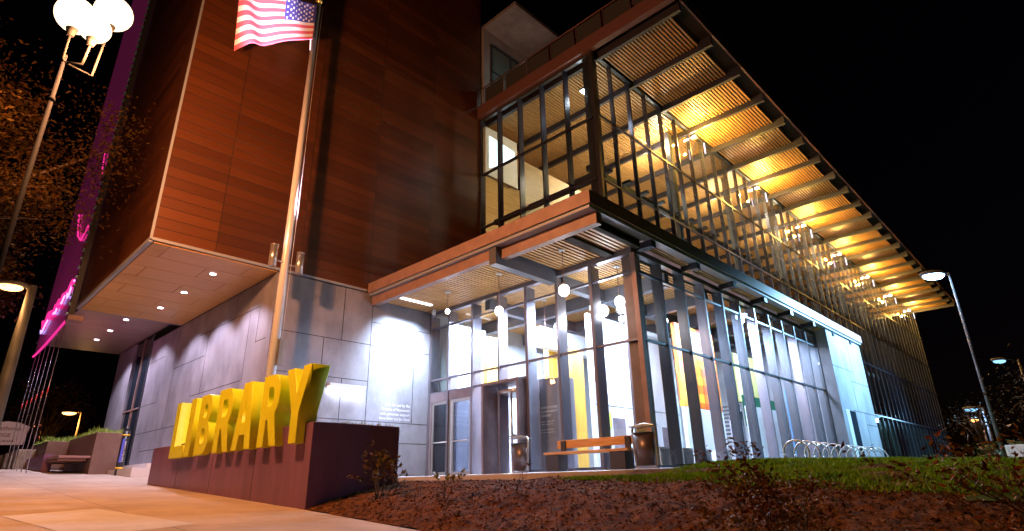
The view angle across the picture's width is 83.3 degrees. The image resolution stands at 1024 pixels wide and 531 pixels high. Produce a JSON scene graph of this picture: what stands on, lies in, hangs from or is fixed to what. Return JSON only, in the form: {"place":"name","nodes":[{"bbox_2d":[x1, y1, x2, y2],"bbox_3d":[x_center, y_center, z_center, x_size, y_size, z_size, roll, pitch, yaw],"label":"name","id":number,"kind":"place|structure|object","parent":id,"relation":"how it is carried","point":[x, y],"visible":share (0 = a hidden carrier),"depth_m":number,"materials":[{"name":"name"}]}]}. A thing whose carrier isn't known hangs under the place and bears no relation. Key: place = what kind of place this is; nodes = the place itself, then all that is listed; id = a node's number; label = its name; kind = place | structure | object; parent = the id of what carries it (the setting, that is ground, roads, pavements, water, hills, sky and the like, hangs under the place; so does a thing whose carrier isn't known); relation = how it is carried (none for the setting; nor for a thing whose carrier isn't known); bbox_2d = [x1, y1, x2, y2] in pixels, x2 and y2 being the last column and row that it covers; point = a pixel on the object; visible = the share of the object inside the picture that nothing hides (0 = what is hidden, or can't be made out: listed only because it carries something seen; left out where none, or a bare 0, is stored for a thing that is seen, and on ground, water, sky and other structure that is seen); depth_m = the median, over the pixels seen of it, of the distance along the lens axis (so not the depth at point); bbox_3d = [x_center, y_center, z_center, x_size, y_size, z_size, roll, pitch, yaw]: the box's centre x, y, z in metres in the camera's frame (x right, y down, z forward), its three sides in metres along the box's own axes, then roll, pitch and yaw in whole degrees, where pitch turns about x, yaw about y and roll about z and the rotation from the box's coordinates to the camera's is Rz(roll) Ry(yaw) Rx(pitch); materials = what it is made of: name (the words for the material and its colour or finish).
{"place":"outdoors","nodes":[
{"label":"outdoors","id":0,"kind":"place"},
{"bbox_2d":[0,469,418,530],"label":"sidewalk","id":1,"kind":"structure","parent":0,"point":[28,492],"depth_m":9.03,"materials":[{"name":"concrete"}]},
{"bbox_2d":[0,453,7,468],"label":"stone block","id":2,"kind":"structure","parent":1,"relation":"on","point":[3,461],"depth_m":25.27,"materials":[{"name":"stone"}]},
{"bbox_2d":[4,452,13,468],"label":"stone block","id":3,"kind":"structure","parent":1,"relation":"on","point":[8,460],"depth_m":24.16,"materials":[{"name":"stone"}]},
{"bbox_2d":[0,279,37,426],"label":"street lamp","id":4,"kind":"object","parent":1,"relation":"on","point":[10,363],"visible":0.99,"depth_m":15.35,"materials":[{"name":"grey metal"}]},
{"bbox_2d":[9,449,36,468],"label":"stone block","id":5,"kind":"structure","parent":1,"relation":"on","point":[34,452],"depth_m":23.10,"materials":[{"name":"stone"}]},
{"bbox_2d":[0,0,133,272],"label":"globe street lamp","id":6,"kind":"object","parent":1,"relation":"on","point":[99,21],"visible":1,"depth_m":10.43,"materials":[{"name":"white metal"}]},
{"bbox_2d":[24,432,121,473],"bbox_3d":[-19.859,8.579,24.534,15.300,1.800,1.780,-20,-28,40],"label":"stepped planter","id":7,"kind":"object","parent":1,"relation":"on","point":[95,453],"visible":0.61,"depth_m":20.30,"materials":[{"name":"concrete"}]},
{"bbox_2d":[34,426,122,444],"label":"planter grass","id":8,"kind":"structure","parent":7,"relation":"in","point":[69,438],"depth_m":21.96,"materials":[{"name":"green plant"}]},
{"bbox_2d":[3,509,192,530],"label":"pavement patch","id":9,"kind":"object","parent":1,"relation":"on","point":[91,520],"visible":1,"depth_m":6.96,"materials":[{"name":"concrete"}]},
{"bbox_2d":[114,427,130,474],"bbox_3d":[-13.119,6.255,19.403,0.248,1.580,0.241,-20,-28,40],"label":"marker post","id":10,"kind":"object","parent":1,"relation":"on","point":[122,452],"visible":1,"depth_m":19.34,"materials":[{"name":"blue plastic"}]},
{"bbox_2d":[147,363,399,510],"bbox_3d":[-5.692,4.125,12.550,8.432,2.522,1.848,-20,-28,40],"label":"sign","id":11,"kind":"object","parent":1,"relation":"on","point":[271,440],"visible":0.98,"depth_m":10.28,"materials":[{"name":"concrete"}]},
{"bbox_2d":[160,420,395,446],"bbox_3d":[-5.628,3.800,12.735,8.273,0.130,1.614,-20,-28,40],"label":"sedum growth","id":12,"kind":"object","parent":11,"relation":"on","point":[356,423],"visible":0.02,"depth_m":10.23,"materials":[{"name":"green plant"}]},
{"bbox_2d":[312,510,419,530],"bbox_3d":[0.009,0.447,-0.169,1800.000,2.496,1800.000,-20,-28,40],"label":"ground","id":13,"kind":"structure","parent":0,"point":[369,521],"depth_m":7.91,"materials":[{"name":"brown soil"}]},
{"bbox_2d":[0,421,29,451],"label":"shop sign","id":14,"kind":"object","parent":13,"relation":"on","point":[7,429],"visible":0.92,"depth_m":34.01,"materials":[{"name":"beige"}]},
{"bbox_2d":[0,219,60,330],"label":"street tree","id":15,"kind":"object","parent":13,"relation":"on","point":[5,300],"visible":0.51,"depth_m":21.15,"materials":[{"name":"brown plant"}]},
{"bbox_2d":[4,375,102,442],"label":"street tree","id":16,"kind":"object","parent":13,"relation":"on","point":[62,418],"visible":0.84,"depth_m":54.27,"materials":[{"name":"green plant"}]},
{"bbox_2d":[60,410,83,436],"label":"street lamp","id":17,"kind":"object","parent":13,"relation":"on","point":[68,412],"visible":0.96,"depth_m":46.73,"materials":[{"name":"brown"}]},
{"bbox_2d":[0,0,163,294],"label":"street tree","id":18,"kind":"object","parent":13,"relation":"on","point":[7,196],"visible":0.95,"depth_m":14.59,"materials":[{"name":"brown plant"}]},
{"bbox_2d":[107,463,150,476],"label":"entry steps","id":19,"kind":"structure","parent":13,"relation":"on","point":[139,470],"depth_m":18.29,"materials":[{"name":"white concrete"}]},
{"bbox_2d":[265,0,322,376],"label":"flagpole","id":20,"kind":"object","parent":13,"relation":"on","point":[276,350],"visible":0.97,"depth_m":16.49,"materials":[{"name":"white metal"}]},
{"bbox_2d":[234,0,316,50],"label":"flag","id":21,"kind":"object","parent":20,"relation":"attached to","point":[264,22],"visible":1,"depth_m":18.04,"materials":[{"name":"multicoloured fabric"}]},
{"bbox_2d":[35,0,956,476],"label":"library building","id":22,"kind":"structure","parent":13,"relation":"on","point":[675,162],"depth_m":20.61,"materials":[{"name":"brown wood"}]},
{"bbox_2d":[4,0,155,472],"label":"glass screen","id":23,"kind":"object","parent":22,"relation":"attached to","point":[60,313],"visible":0.92,"depth_m":24.02,"materials":[{"name":"purple glass"}]},
{"bbox_2d":[120,335,156,465],"bbox_3d":[-16.429,5.892,25.011,2.580,5.440,0.080,-20,-28,40],"label":"side window","id":24,"kind":"structure","parent":22,"relation":"in","point":[142,355],"depth_m":25.30,"materials":[{"name":"black glass"}]},
{"bbox_2d":[430,400,451,475],"bbox_3d":[-2.351,5.652,18.900,0.980,2.340,0.148,-20,-28,40],"label":"glass door","id":25,"kind":"structure","parent":22,"relation":"in","point":[438,438],"depth_m":18.93,"materials":[{"name":"clear glass"}]},
{"bbox_2d":[445,291,450,313],"bbox_3d":[-2.049,1.190,18.347,0.179,0.728,0.179,-20,-28,40],"label":"pendant lamp","id":26,"kind":"object","parent":22,"relation":"hanging from","point":[447,310],"visible":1,"depth_m":18.30,"materials":[{"name":"white glass"}]},
{"bbox_2d":[450,397,469,474],"bbox_3d":[-1.629,5.390,18.244,0.960,2.340,0.148,-20,-28,40],"label":"glass door","id":27,"kind":"structure","parent":22,"relation":"in","point":[460,420],"depth_m":18.28,"materials":[{"name":"clear glass"}]},
{"bbox_2d":[495,273,502,315],"bbox_3d":[-0.377,0.837,16.710,0.240,1.285,0.240,-20,-28,40],"label":"pendant lamp","id":28,"kind":"object","parent":22,"relation":"hanging from","point":[499,310],"visible":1,"depth_m":16.47,"materials":[{"name":"white glass"}]},
{"bbox_2d":[481,377,541,473],"bbox_3d":[0.192,4.830,17.208,1.560,2.610,1.590,-20,-28,40],"label":"door frame","id":29,"kind":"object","parent":22,"relation":"in","point":[489,390],"depth_m":17.08,"materials":[{"name":"paint"}]},
{"bbox_2d":[541,299,548,356],"bbox_3d":[1.102,2.091,19.181,0.179,1.979,0.179,-20,-28,40],"label":"pendant lamp","id":30,"kind":"object","parent":22,"relation":"hanging from","point":[545,353],"visible":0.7,"depth_m":19.09,"materials":[{"name":"white metal"}]},
{"bbox_2d":[559,249,568,295],"bbox_3d":[1.347,0.186,15.156,0.280,1.308,0.280,-20,-28,40],"label":"pendant lamp","id":31,"kind":"object","parent":22,"relation":"hanging from","point":[563,289],"visible":1,"depth_m":14.91,"materials":[{"name":"white glass"}]},
{"bbox_2d":[600,297,608,316],"bbox_3d":[2.668,1.261,17.595,0.604,0.710,0.450,-20,-28,40],"label":"pendant lamp","id":32,"kind":"object","parent":22,"relation":"hanging from","point":[604,310],"visible":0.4,"depth_m":17.31,"materials":[{"name":"white glass"}]},
{"bbox_2d":[609,412,612,428],"bbox_3d":[3.095,4.921,18.293,0.020,0.500,0.250,-20,-28,40],"label":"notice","id":33,"kind":"object","parent":22,"relation":"attached to","point":[610,416],"visible":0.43,"depth_m":18.33,"materials":[{"name":"yellow"}]},
{"bbox_2d":[613,265,624,306],"bbox_3d":[3.028,0.596,16.384,0.280,1.228,0.280,-20,-28,40],"label":"pendant lamp","id":34,"kind":"object","parent":22,"relation":"hanging from","point":[619,301],"visible":1,"depth_m":16.15,"materials":[{"name":"white glass"}]},
{"bbox_2d":[919,270,1006,457],"bbox_3d":[18.501,4.172,23.650,1.310,8.423,0.605,0,-21,-4],"label":"street lamp","id":35,"kind":"object","parent":13,"relation":"on","point":[933,274],"visible":0.98,"depth_m":23.98,"materials":[{"name":"metal"}]},
{"bbox_2d":[922,393,1020,453],"bbox_3d":[28.321,10.239,35.385,4.854,4.612,4.246,-20,-28,40],"label":"tree","id":36,"kind":"object","parent":13,"relation":"on","point":[981,428],"visible":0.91,"depth_m":35.09,"materials":[{"name":"brown plant"}]},
{"bbox_2d":[963,406,996,452],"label":"street lamp","id":37,"kind":"object","parent":13,"relation":"on","point":[988,428],"visible":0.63,"depth_m":45.57,"materials":[{"name":"metal"}]},
{"bbox_2d":[968,417,991,453],"bbox_3d":[29.076,11.129,35.546,0.854,3.424,0.382,-3,-21,5],"label":"street lamp","id":38,"kind":"object","parent":13,"relation":"on","point":[986,439],"visible":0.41,"depth_m":35.72,"materials":[{"name":"metal"}]},
{"bbox_2d":[961,441,1023,457],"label":"hedge","id":39,"kind":"object","parent":13,"relation":"on","point":[991,447],"visible":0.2,"depth_m":30.02,"materials":[{"name":"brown plant"}]},
{"bbox_2d":[965,340,1023,432],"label":"tree","id":40,"kind":"object","parent":13,"relation":"on","point":[1013,397],"visible":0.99,"depth_m":16.19,"materials":[{"name":"brown plant"}]},
{"bbox_2d":[991,357,1023,379],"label":"street lamp","id":41,"kind":"object","parent":13,"relation":"on","point":[999,360],"visible":0.98,"depth_m":38.15,"materials":[{"name":"paint"}]},
{"bbox_2d":[0,0,1023,457],"label":"sky","id":42,"kind":"structure","parent":0,"point":[919,104],"materials":[{"name":"black"}]},
{"bbox_2d":[398,467,676,481],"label":"entrance slab","id":43,"kind":"structure","parent":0,"point":[502,476],"depth_m":12.95,"materials":[{"name":"concrete"}]},
{"bbox_2d":[508,435,531,472],"bbox_3d":[0.217,5.046,15.407,0.656,0.953,0.486,-20,-28,40],"label":"litter bin","id":44,"kind":"object","parent":43,"relation":"on","point":[520,454],"visible":0.94,"depth_m":15.24,"materials":[{"name":"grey metal"}]},
{"bbox_2d":[544,435,634,471],"bbox_3d":[1.876,4.586,14.015,2.520,0.750,0.480,-20,-28,40],"label":"park bench","id":45,"kind":"object","parent":43,"relation":"on","point":[621,458],"visible":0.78,"depth_m":14.02,"materials":[{"name":"brown wood"}]},
{"bbox_2d":[628,423,658,467],"bbox_3d":[2.952,3.982,12.760,0.656,0.953,0.486,-20,-28,40],"label":"litter bin","id":46,"kind":"object","parent":43,"relation":"on","point":[645,446],"visible":1,"depth_m":12.61,"materials":[{"name":"grey metal"}]},
{"bbox_2d":[305,464,1023,530],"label":"planting bed soil","id":47,"kind":"structure","parent":0,"point":[850,521],"depth_m":6.33,"materials":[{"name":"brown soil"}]},
{"bbox_2d":[347,442,401,499],"bbox_3d":[-2.097,3.200,8.996,0.648,0.898,0.726,-7,-21,15],"label":"shrub","id":48,"kind":"object","parent":47,"relation":"on","point":[380,458],"visible":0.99,"depth_m":8.94,"materials":[{"name":"brown plant"}]},
{"bbox_2d":[389,462,407,491],"bbox_3d":[-1.821,3.381,9.147,0.349,0.493,0.447,-20,-28,40],"label":"shrub","id":49,"kind":"object","parent":47,"relation":"on","point":[397,476],"visible":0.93,"depth_m":9.19,"materials":[{"name":"brown plant"}]},
{"bbox_2d":[433,469,465,501],"bbox_3d":[-0.879,3.039,7.908,0.497,0.471,0.293,-1,-21,0],"label":"shrub","id":50,"kind":"object","parent":47,"relation":"on","point":[437,477],"visible":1,"depth_m":7.91,"materials":[{"name":"brown plant"}]},
{"bbox_2d":[516,462,533,490],"bbox_3d":[0.191,2.819,7.663,0.240,0.390,0.257,6,-22,-17],"label":"shrub","id":51,"kind":"object","parent":47,"relation":"on","point":[526,464],"visible":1,"depth_m":7.66,"materials":[{"name":"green plant"}]},
{"bbox_2d":[688,435,849,530],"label":"shrub","id":52,"kind":"object","parent":47,"relation":"on","point":[762,484],"visible":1,"depth_m":3.32,"materials":[{"name":"brown plant"}]},
{"bbox_2d":[830,423,1023,530],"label":"shrub","id":53,"kind":"object","parent":47,"relation":"on","point":[965,485],"visible":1,"depth_m":2.53,"materials":[{"name":"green plant"}]},
{"bbox_2d":[659,446,670,464],"bbox_3d":[3.966,5.158,15.414,0.400,0.568,0.600,-20,-28,40],"label":"display stand","id":54,"kind":"object","parent":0,"point":[665,457],"visible":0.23,"depth_m":15.53,"materials":[{"name":"white paint"}]},
{"bbox_2d":[682,448,694,463],"bbox_3d":[4.804,5.447,16.222,0.400,0.568,0.600,-20,-28,40],"label":"display stand","id":55,"kind":"object","parent":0,"point":[688,456],"visible":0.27,"depth_m":16.34,"materials":[{"name":"white paint"}]},
{"bbox_2d":[693,449,711,460],"bbox_3d":[5.641,5.786,17.163,0.400,0.568,0.600,-20,-28,40],"label":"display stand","id":56,"kind":"object","parent":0,"point":[709,455],"visible":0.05,"depth_m":17.26,"materials":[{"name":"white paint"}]},
{"bbox_2d":[711,450,730,460],"bbox_3d":[6.549,6.099,18.039,0.400,0.568,0.600,-20,-28,40],"label":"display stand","id":57,"kind":"object","parent":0,"point":[713,453],"visible":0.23,"depth_m":17.96,"materials":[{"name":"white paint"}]},
{"bbox_2d":[729,410,749,459],"bbox_3d":[7.862,6.016,19.898,0.310,1.988,0.500,-20,-28,40],"label":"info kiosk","id":58,"kind":"object","parent":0,"point":[743,426],"visible":0.21,"depth_m":19.96,"materials":[{"name":"grey metal"}]},
{"bbox_2d":[606,459,1023,501],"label":"lawn base","id":59,"kind":"object","parent":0,"point":[981,496],"visible":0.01,"depth_m":5.36,"materials":[{"name":"green plant"}]},
{"bbox_2d":[556,456,1023,494],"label":"lawn grass","id":60,"kind":"structure","parent":59,"relation":"on","point":[916,461],"depth_m":7.51,"materials":[{"name":"green plant"}]},
{"bbox_2d":[783,439,887,457],"bbox_3d":[9.849,5.647,17.081,0.664,0.663,8.100,-20,-28,40],"label":"bicycle rack","id":61,"kind":"object","parent":59,"relation":"on","point":[829,444],"visible":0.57,"depth_m":16.21,"materials":[{"name":"silver metal"}]},
{"bbox_2d":[1005,439,1023,457],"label":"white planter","id":62,"kind":"object","parent":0,"point":[1019,446],"visible":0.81,"depth_m":20.59,"materials":[{"name":"white paint"}]}
]}

